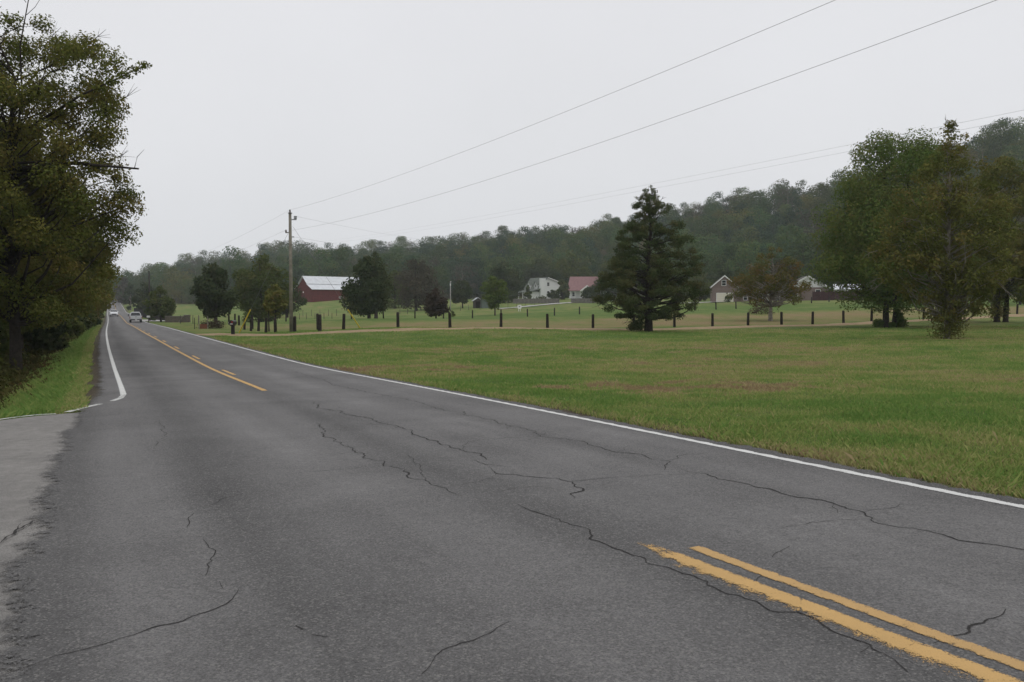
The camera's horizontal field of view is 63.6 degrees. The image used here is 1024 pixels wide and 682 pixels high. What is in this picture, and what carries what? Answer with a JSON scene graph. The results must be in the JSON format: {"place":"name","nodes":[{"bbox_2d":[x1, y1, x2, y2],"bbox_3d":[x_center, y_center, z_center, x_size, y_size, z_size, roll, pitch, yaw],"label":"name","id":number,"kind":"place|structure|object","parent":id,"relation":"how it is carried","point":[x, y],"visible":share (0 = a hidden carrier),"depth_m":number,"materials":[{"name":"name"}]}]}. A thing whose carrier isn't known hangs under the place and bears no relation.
{"place":"outdoors","nodes":[
{"label":"outdoors","id":0,"kind":"place"},
{"bbox_2d":[0,413,83,678],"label":"side road","id":1,"kind":"structure","parent":0,"point":[28,447],"depth_m":7.91,"materials":[{"name":"concrete"}]},
{"bbox_2d":[0,299,1023,681],"bbox_3d":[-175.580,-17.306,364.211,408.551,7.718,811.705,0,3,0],"label":"road","id":2,"kind":"structure","parent":0,"point":[222,511],"depth_m":5.45,"materials":[{"name":"grey asphalt"}]},
{"bbox_2d":[0,324,1023,498],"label":"grass","id":3,"kind":"structure","parent":0,"point":[63,388],"depth_m":19.48,"materials":[{"name":"green plant"}]},
{"bbox_2d":[0,0,1023,276],"label":"sky","id":4,"kind":"structure","parent":0,"point":[247,114],"materials":[{"name":"white"}]},
{"bbox_2d":[37,165,1023,494],"bbox_3d":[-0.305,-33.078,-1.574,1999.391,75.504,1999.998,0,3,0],"label":"ground","id":5,"kind":"structure","parent":0,"point":[563,315],"depth_m":78.68,"materials":[{"name":"green plant"}]},
{"bbox_2d":[4,319,69,355],"bbox_3d":[-26.995,-0.175,47.319,3.220,2.694,3.394,0,3,0],"label":"roadside bush","id":6,"kind":"object","parent":5,"relation":"on","point":[47,338],"visible":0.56,"depth_m":46.68,"materials":[{"name":"green plant"}]},
{"bbox_2d":[0,330,81,408],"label":"undergrowth","id":7,"kind":"object","parent":5,"relation":"on","point":[12,378],"visible":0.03,"depth_m":32.65,"materials":[{"name":"green plant"}]},
{"bbox_2d":[6,169,106,320],"bbox_3d":[-32.732,-5.622,56.679,9.592,13.043,7.895,-2,4,-42],"label":"roadside tree","id":8,"kind":"object","parent":5,"relation":"on","point":[86,309],"visible":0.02,"depth_m":57.03,"materials":[{"name":"green plant"}]},
{"bbox_2d":[0,117,114,351],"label":"roadside tree","id":9,"kind":"object","parent":5,"relation":"on","point":[83,260],"visible":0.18,"depth_m":44.94,"materials":[{"name":"green plant"}]},
{"bbox_2d":[60,315,86,339],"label":"roadside bush","id":10,"kind":"object","parent":5,"relation":"on","point":[72,333],"visible":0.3,"depth_m":66.81,"materials":[{"name":"green plant"}]},
{"bbox_2d":[0,0,151,373],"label":"roadside tree","id":11,"kind":"object","parent":5,"relation":"on","point":[20,235],"visible":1,"depth_m":33.57,"materials":[{"name":"green plant"}]},
{"bbox_2d":[72,220,113,322],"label":"roadside tree","id":12,"kind":"object","parent":5,"relation":"on","point":[101,303],"visible":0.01,"depth_m":71.24,"materials":[{"name":"green plant"}]},
{"bbox_2d":[77,268,117,316],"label":"roadside tree","id":13,"kind":"object","parent":5,"relation":"on","point":[98,309],"visible":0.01,"depth_m":86.91,"materials":[{"name":"green plant"}]},
{"bbox_2d":[113,277,129,304],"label":"tree","id":14,"kind":"object","parent":5,"relation":"on","point":[121,287],"visible":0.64,"depth_m":418.00,"materials":[{"name":"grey plant"}]},
{"bbox_2d":[112,270,137,298],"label":"hillside tree","id":15,"kind":"object","parent":5,"relation":"on","point":[130,279],"visible":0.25,"depth_m":447.02,"materials":[{"name":"green plant"}]},
{"bbox_2d":[123,282,137,309],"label":"tree","id":16,"kind":"object","parent":5,"relation":"on","point":[129,291],"visible":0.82,"depth_m":328.63,"materials":[{"name":"green plant"}]},
{"bbox_2d":[131,282,159,308],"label":"tree","id":17,"kind":"object","parent":5,"relation":"on","point":[137,299],"visible":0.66,"depth_m":233.33,"materials":[{"name":"green plant"}]},
{"bbox_2d":[133,273,158,298],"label":"hillside tree","id":18,"kind":"object","parent":5,"relation":"on","point":[142,279],"visible":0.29,"depth_m":434.24,"materials":[{"name":"green plant"}]},
{"bbox_2d":[142,286,176,321],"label":"tree","id":19,"kind":"object","parent":5,"relation":"on","point":[165,306],"visible":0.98,"depth_m":151.05,"materials":[{"name":"green plant"}]},
{"bbox_2d":[147,262,172,298],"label":"hillside tree","id":20,"kind":"object","parent":5,"relation":"on","point":[158,268],"visible":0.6,"depth_m":418.52,"materials":[{"name":"green plant"}]},
{"bbox_2d":[158,265,194,299],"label":"hillside tree","id":21,"kind":"object","parent":5,"relation":"on","point":[169,273],"visible":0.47,"depth_m":413.57,"materials":[{"name":"green plant"}]},
{"bbox_2d":[165,315,190,321],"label":"stone wall","id":22,"kind":"structure","parent":5,"relation":"on","point":[185,318],"depth_m":146.66,"materials":[{"name":"grey stone"}]},
{"bbox_2d":[163,273,194,302],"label":"hillside tree","id":23,"kind":"object","parent":5,"relation":"on","point":[177,278],"visible":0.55,"depth_m":403.86,"materials":[{"name":"green plant"}]},
{"bbox_2d":[196,318,225,328],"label":"shrub","id":24,"kind":"object","parent":5,"relation":"on","point":[215,324],"visible":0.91,"depth_m":87.43,"materials":[{"name":"green plant"}]},
{"bbox_2d":[189,262,239,320],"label":"tree","id":25,"kind":"object","parent":5,"relation":"on","point":[210,290],"visible":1,"depth_m":110.59,"materials":[{"name":"green plant"}]},
{"bbox_2d":[216,245,251,290],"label":"hillside tree","id":26,"kind":"object","parent":5,"relation":"on","point":[237,263],"visible":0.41,"depth_m":362.21,"materials":[{"name":"green plant"}]},
{"bbox_2d":[228,253,296,321],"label":"tree","id":27,"kind":"object","parent":5,"relation":"on","point":[252,281],"visible":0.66,"depth_m":136.26,"materials":[{"name":"green plant"}]},
{"bbox_2d":[262,293,274,330],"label":"tree","id":28,"kind":"object","parent":5,"relation":"on","point":[269,305],"visible":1,"depth_m":74.78,"materials":[{"name":"green plant"}]},
{"bbox_2d":[263,284,288,322],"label":"tree","id":29,"kind":"object","parent":5,"relation":"on","point":[276,292],"visible":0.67,"depth_m":83.57,"materials":[{"name":"green plant"}]},
{"bbox_2d":[285,210,296,331],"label":"utility pole","id":30,"kind":"object","parent":5,"relation":"on","point":[290,282],"visible":0.97,"depth_m":65.67,"materials":[{"name":"brown wood"}]},
{"bbox_2d":[291,0,834,209],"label":"power line","id":31,"kind":"object","parent":30,"relation":"attached to","point":[622,88],"visible":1,"depth_m":26.32,"materials":[{"name":"metal"}]},
{"bbox_2d":[296,0,995,229],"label":"power line","id":32,"kind":"object","parent":30,"relation":"attached to","point":[712,103],"visible":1,"depth_m":24.50,"materials":[{"name":"metal"}]},
{"bbox_2d":[279,282,307,317],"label":"tree","id":33,"kind":"object","parent":5,"relation":"on","point":[297,297],"visible":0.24,"depth_m":184.46,"materials":[{"name":"green plant"}]},
{"bbox_2d":[279,255,310,290],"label":"hillside tree","id":34,"kind":"object","parent":5,"relation":"on","point":[297,274],"visible":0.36,"depth_m":346.44,"materials":[{"name":"green plant"}]},
{"bbox_2d":[302,247,341,276],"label":"hillside tree","id":35,"kind":"object","parent":5,"relation":"on","point":[328,266],"visible":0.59,"depth_m":347.25,"materials":[{"name":"green plant"}]},
{"bbox_2d":[294,276,359,301],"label":"barn","id":36,"kind":"structure","parent":5,"relation":"on","point":[317,288],"depth_m":304.81,"materials":[{"name":"red wood"}]},
{"bbox_2d":[319,247,353,276],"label":"hillside tree","id":37,"kind":"object","parent":5,"relation":"on","point":[341,258],"visible":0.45,"depth_m":354.18,"materials":[{"name":"green plant"}]},
{"bbox_2d":[339,255,395,317],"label":"tree","id":38,"kind":"object","parent":5,"relation":"on","point":[368,295],"visible":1,"depth_m":120.69,"materials":[{"name":"green plant"}]},
{"bbox_2d":[358,239,377,254],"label":"hillside tree","id":39,"kind":"object","parent":5,"relation":"on","point":[371,244],"visible":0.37,"depth_m":562.71,"materials":[{"name":"green plant"}]},
{"bbox_2d":[377,252,405,297],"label":"hillside tree","id":40,"kind":"object","parent":5,"relation":"on","point":[392,261],"visible":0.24,"depth_m":336.73,"materials":[{"name":"green plant"}]},
{"bbox_2d":[387,270,408,307],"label":"tree","id":41,"kind":"object","parent":5,"relation":"on","point":[395,302],"visible":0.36,"depth_m":237.65,"materials":[{"name":"green plant"}]},
{"bbox_2d":[393,236,413,251],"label":"hillside tree","id":42,"kind":"object","parent":5,"relation":"on","point":[401,240],"visible":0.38,"depth_m":549.03,"materials":[{"name":"green plant"}]},
{"bbox_2d":[392,259,444,310],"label":"tree","id":43,"kind":"object","parent":5,"relation":"on","point":[417,280],"visible":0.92,"depth_m":212.49,"materials":[{"name":"green plant"}]},
{"bbox_2d":[422,288,450,318],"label":"tree","id":44,"kind":"object","parent":5,"relation":"on","point":[435,305],"visible":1,"depth_m":131.04,"materials":[{"name":"brown plant"}]},
{"bbox_2d":[433,257,465,297],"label":"hillside tree","id":45,"kind":"object","parent":5,"relation":"on","point":[451,280],"visible":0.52,"depth_m":348.67,"materials":[{"name":"green plant"}]},
{"bbox_2d":[451,280,472,307],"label":"tree","id":46,"kind":"object","parent":5,"relation":"on","point":[459,294],"visible":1,"depth_m":223.44,"materials":[{"name":"green plant"}]},
{"bbox_2d":[467,242,491,267],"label":"hillside tree","id":47,"kind":"object","parent":5,"relation":"on","point":[483,255],"visible":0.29,"depth_m":430.13,"materials":[{"name":"green plant"}]},
{"bbox_2d":[479,275,509,314],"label":"tree","id":48,"kind":"object","parent":5,"relation":"on","point":[493,299],"visible":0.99,"depth_m":151.12,"materials":[{"name":"green plant"}]},
{"bbox_2d":[487,261,524,302],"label":"tree","id":49,"kind":"object","parent":5,"relation":"on","point":[515,284],"visible":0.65,"depth_m":260.46,"materials":[{"name":"green plant"}]},
{"bbox_2d":[496,243,533,293],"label":"hillside tree","id":50,"kind":"object","parent":5,"relation":"on","point":[527,262],"visible":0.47,"depth_m":355.17,"materials":[{"name":"green plant"}]},
{"bbox_2d":[513,298,558,303],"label":"board fence","id":51,"kind":"object","parent":5,"relation":"on","point":[532,300],"visible":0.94,"depth_m":250.47,"materials":[{"name":"grey wood"}]},
{"bbox_2d":[521,259,553,286],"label":"tree","id":52,"kind":"object","parent":5,"relation":"on","point":[541,273],"visible":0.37,"depth_m":342.96,"materials":[{"name":"green plant"}]},
{"bbox_2d":[518,277,559,298],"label":"farmhouse","id":53,"kind":"object","parent":5,"relation":"on","point":[543,286],"visible":0.66,"depth_m":313.69,"materials":[{"name":"grey"}]},
{"bbox_2d":[533,230,552,250],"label":"hillside tree","id":54,"kind":"object","parent":5,"relation":"on","point":[543,239],"visible":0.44,"depth_m":467.43,"materials":[{"name":"green plant"}]},
{"bbox_2d":[542,228,566,247],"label":"hillside tree","id":55,"kind":"object","parent":5,"relation":"on","point":[557,233],"visible":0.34,"depth_m":453.96,"materials":[{"name":"green plant"}]},
{"bbox_2d":[555,278,569,299],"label":"conifer tree","id":56,"kind":"object","parent":5,"relation":"on","point":[562,290],"visible":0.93,"depth_m":284.05,"materials":[{"name":"green plant"}]},
{"bbox_2d":[113,125,1023,301],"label":"hillside wood","id":57,"kind":"object","parent":5,"relation":"on","point":[448,244],"visible":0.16,"depth_m":458.23,"materials":[{"name":"green plant"}]},
{"bbox_2d":[553,250,594,297],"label":"tree","id":58,"kind":"object","parent":5,"relation":"on","point":[566,267],"visible":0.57,"depth_m":331.41,"materials":[{"name":"green plant"}]},
{"bbox_2d":[561,232,589,260],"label":"hillside tree","id":59,"kind":"object","parent":5,"relation":"on","point":[571,237],"visible":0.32,"depth_m":412.57,"materials":[{"name":"green plant"}]},
{"bbox_2d":[558,244,597,281],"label":"hillside tree","id":60,"kind":"object","parent":5,"relation":"on","point":[586,261],"visible":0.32,"depth_m":344.47,"materials":[{"name":"green plant"}]},
{"bbox_2d":[568,277,600,298],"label":"house","id":61,"kind":"structure","parent":5,"relation":"on","point":[577,285],"depth_m":304.10,"materials":[{"name":"white paint"}]},
{"bbox_2d":[586,281,613,297],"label":"field tree","id":62,"kind":"object","parent":5,"relation":"on","point":[591,289],"visible":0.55,"depth_m":261.38,"materials":[{"name":"green plant"}]},
{"bbox_2d":[197,314,1023,335],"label":"gravel drive","id":63,"kind":"structure","parent":5,"relation":"on","point":[709,327],"depth_m":69.49,"materials":[{"name":"beige gravel"}]},
{"bbox_2d":[601,224,621,252],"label":"hillside tree","id":64,"kind":"object","parent":5,"relation":"on","point":[609,230],"visible":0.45,"depth_m":430.48,"materials":[{"name":"green plant"}]},
{"bbox_2d":[596,259,628,296],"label":"tree","id":65,"kind":"object","parent":5,"relation":"on","point":[604,268],"visible":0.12,"depth_m":297.46,"materials":[{"name":"green plant"}]},
{"bbox_2d":[590,185,712,331],"bbox_3d":[11.265,-6.486,66.313,8.274,11.929,10.270,-1,3,-12],"label":"cedar tree","id":66,"kind":"object","parent":5,"relation":"on","point":[624,262],"visible":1,"depth_m":64.64,"materials":[{"name":"green plant"}]},
{"bbox_2d":[653,226,706,295],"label":"hillside tree","id":67,"kind":"object","parent":5,"relation":"on","point":[681,233],"visible":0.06,"depth_m":288.38,"materials":[{"name":"green plant"}]},
{"bbox_2d":[671,202,696,221],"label":"hillside tree","id":68,"kind":"object","parent":5,"relation":"on","point":[684,204],"visible":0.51,"depth_m":465.58,"materials":[{"name":"green plant"}]},
{"bbox_2d":[668,234,712,296],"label":"hillside tree","id":69,"kind":"object","parent":5,"relation":"on","point":[698,245],"visible":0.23,"depth_m":272.93,"materials":[{"name":"green plant"}]},
{"bbox_2d":[685,273,713,300],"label":"tree","id":70,"kind":"object","parent":5,"relation":"on","point":[709,283],"visible":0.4,"depth_m":233.88,"materials":[{"name":"green plant"}]},
{"bbox_2d":[691,253,722,289],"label":"hillside tree","id":71,"kind":"object","parent":5,"relation":"on","point":[711,270],"visible":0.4,"depth_m":266.59,"materials":[{"name":"green plant"}]},
{"bbox_2d":[694,221,722,250],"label":"hillside tree","id":72,"kind":"object","parent":5,"relation":"on","point":[704,233],"visible":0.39,"depth_m":372.17,"materials":[{"name":"green plant"}]},
{"bbox_2d":[701,201,724,226],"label":"hillside tree","id":73,"kind":"object","parent":5,"relation":"on","point":[716,204],"visible":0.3,"depth_m":415.23,"materials":[{"name":"green plant"}]},
{"bbox_2d":[702,233,729,262],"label":"hillside tree","id":74,"kind":"object","parent":5,"relation":"on","point":[712,241],"visible":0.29,"depth_m":346.06,"materials":[{"name":"green plant"}]},
{"bbox_2d":[712,264,739,282],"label":"tree","id":75,"kind":"object","parent":5,"relation":"on","point":[724,271],"visible":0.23,"depth_m":223.95,"materials":[{"name":"green plant"}]},
{"bbox_2d":[711,243,754,279],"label":"hillside tree","id":76,"kind":"object","parent":5,"relation":"on","point":[732,248],"visible":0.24,"depth_m":268.57,"materials":[{"name":"green plant"}]},
{"bbox_2d":[725,208,758,235],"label":"hillside tree","id":77,"kind":"object","parent":5,"relation":"on","point":[740,219],"visible":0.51,"depth_m":378.17,"materials":[{"name":"green plant"}]},
{"bbox_2d":[728,193,758,214],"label":"hillside tree","id":78,"kind":"object","parent":5,"relation":"on","point":[736,203],"visible":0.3,"depth_m":415.57,"materials":[{"name":"green plant"}]},
{"bbox_2d":[722,238,772,276],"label":"hillside tree","id":79,"kind":"object","parent":5,"relation":"on","point":[746,261],"visible":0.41,"depth_m":259.31,"materials":[{"name":"green plant"}]},
{"bbox_2d":[730,225,764,243],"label":"hillside tree","id":80,"kind":"object","parent":5,"relation":"on","point":[744,232],"visible":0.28,"depth_m":344.56,"materials":[{"name":"green plant"}]},
{"bbox_2d":[735,263,762,302],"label":"tree","id":81,"kind":"object","parent":5,"relation":"on","point":[747,273],"visible":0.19,"depth_m":177.72,"materials":[{"name":"green plant"}]},
{"bbox_2d":[735,214,763,241],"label":"hillside tree","id":82,"kind":"object","parent":5,"relation":"on","point":[750,222],"visible":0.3,"depth_m":363.42,"materials":[{"name":"green plant"}]},
{"bbox_2d":[741,206,774,241],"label":"hillside tree","id":83,"kind":"object","parent":5,"relation":"on","point":[763,224],"visible":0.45,"depth_m":371.15,"materials":[{"name":"green plant"}]},
{"bbox_2d":[744,191,773,222],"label":"hillside tree","id":84,"kind":"object","parent":5,"relation":"on","point":[760,203],"visible":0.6,"depth_m":412.91,"materials":[{"name":"green plant"}]},
{"bbox_2d":[725,247,812,320],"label":"sycamore tree","id":85,"kind":"object","parent":5,"relation":"on","point":[773,285],"visible":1,"depth_m":92.26,"materials":[{"name":"green plant"}]},
{"bbox_2d":[709,275,830,302],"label":"house","id":86,"kind":"structure","parent":5,"relation":"on","point":[721,287],"depth_m":199.18,"materials":[{"name":"brown brick"}]},
{"bbox_2d":[759,216,789,241],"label":"hillside tree","id":87,"kind":"object","parent":5,"relation":"on","point":[774,220],"visible":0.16,"depth_m":347.44,"materials":[{"name":"green plant"}]},
{"bbox_2d":[765,178,797,207],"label":"hillside tree","id":88,"kind":"object","parent":5,"relation":"on","point":[784,184],"visible":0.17,"depth_m":432.45,"materials":[{"name":"green plant"}]},
{"bbox_2d":[766,184,797,214],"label":"hillside tree","id":89,"kind":"object","parent":5,"relation":"on","point":[773,193],"visible":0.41,"depth_m":421.66,"materials":[{"name":"green plant"}]},
{"bbox_2d":[766,257,800,303],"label":"tree","id":90,"kind":"object","parent":5,"relation":"on","point":[787,270],"visible":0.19,"depth_m":170.88,"materials":[{"name":"green plant"}]},
{"bbox_2d":[770,186,807,217],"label":"hillside tree","id":91,"kind":"object","parent":5,"relation":"on","point":[784,191],"visible":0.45,"depth_m":397.83,"materials":[{"name":"green plant"}]},
{"bbox_2d":[770,232,828,277],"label":"hillside tree","id":92,"kind":"object","parent":5,"relation":"on","point":[804,255],"visible":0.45,"depth_m":247.96,"materials":[{"name":"green plant"}]},
{"bbox_2d":[790,179,813,198],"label":"hillside tree","id":93,"kind":"object","parent":5,"relation":"on","point":[800,187],"visible":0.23,"depth_m":436.86,"materials":[{"name":"green plant"}]},
{"bbox_2d":[794,193,822,220],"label":"hillside tree","id":94,"kind":"object","parent":5,"relation":"on","point":[806,203],"visible":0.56,"depth_m":381.18,"materials":[{"name":"green plant"}]},
{"bbox_2d":[809,182,833,216],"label":"hillside tree","id":95,"kind":"object","parent":5,"relation":"on","point":[823,186],"visible":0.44,"depth_m":385.91,"materials":[{"name":"green plant"}]},
{"bbox_2d":[812,291,864,300],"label":"board fence","id":96,"kind":"object","parent":5,"relation":"on","point":[819,296],"visible":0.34,"depth_m":191.36,"materials":[{"name":"wood"}]},
{"bbox_2d":[801,127,986,327],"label":"sycamore tree","id":97,"kind":"object","parent":5,"relation":"on","point":[870,198],"visible":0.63,"depth_m":67.88,"materials":[{"name":"green plant"}]},
{"bbox_2d":[855,114,1022,338],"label":"sycamore tree","id":98,"kind":"object","parent":5,"relation":"on","point":[989,278],"visible":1,"depth_m":45.12,"materials":[{"name":"green plant"}]},
{"bbox_2d":[966,128,1001,164],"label":"hillside tree","id":99,"kind":"object","parent":5,"relation":"on","point":[982,140],"visible":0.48,"depth_m":371.55,"materials":[{"name":"green plant"}]},
{"bbox_2d":[951,155,1023,321],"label":"sycamore tree","id":100,"kind":"object","parent":5,"relation":"on","point":[997,171],"visible":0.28,"depth_m":76.60,"materials":[{"name":"green plant"}]},
{"bbox_2d":[981,142,1003,168],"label":"hillside tree","id":101,"kind":"object","parent":5,"relation":"on","point":[996,153],"visible":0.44,"depth_m":349.59,"materials":[{"name":"green plant"}]},
{"bbox_2d":[982,120,1019,154],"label":"hillside tree","id":102,"kind":"object","parent":5,"relation":"on","point":[998,126],"visible":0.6,"depth_m":361.69,"materials":[{"name":"green plant"}]},
{"bbox_2d":[996,183,1023,303],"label":"sycamore tree","id":103,"kind":"object","parent":5,"relation":"on","point":[1019,264],"visible":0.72,"depth_m":63.79,"materials":[{"name":"green plant"}]},
{"bbox_2d":[997,145,1023,169],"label":"hillside tree","id":104,"kind":"object","parent":5,"relation":"on","point":[1014,148],"visible":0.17,"depth_m":331.11,"materials":[{"name":"green plant"}]},
{"bbox_2d":[998,149,1023,190],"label":"hillside tree","id":105,"kind":"object","parent":5,"relation":"on","point":[1015,153],"visible":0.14,"depth_m":323.44,"materials":[{"name":"green plant"}]},
{"bbox_2d":[1004,116,1023,145],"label":"hillside tree","id":106,"kind":"object","parent":5,"relation":"on","point":[1019,125],"visible":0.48,"depth_m":367.52,"materials":[{"name":"green plant"}]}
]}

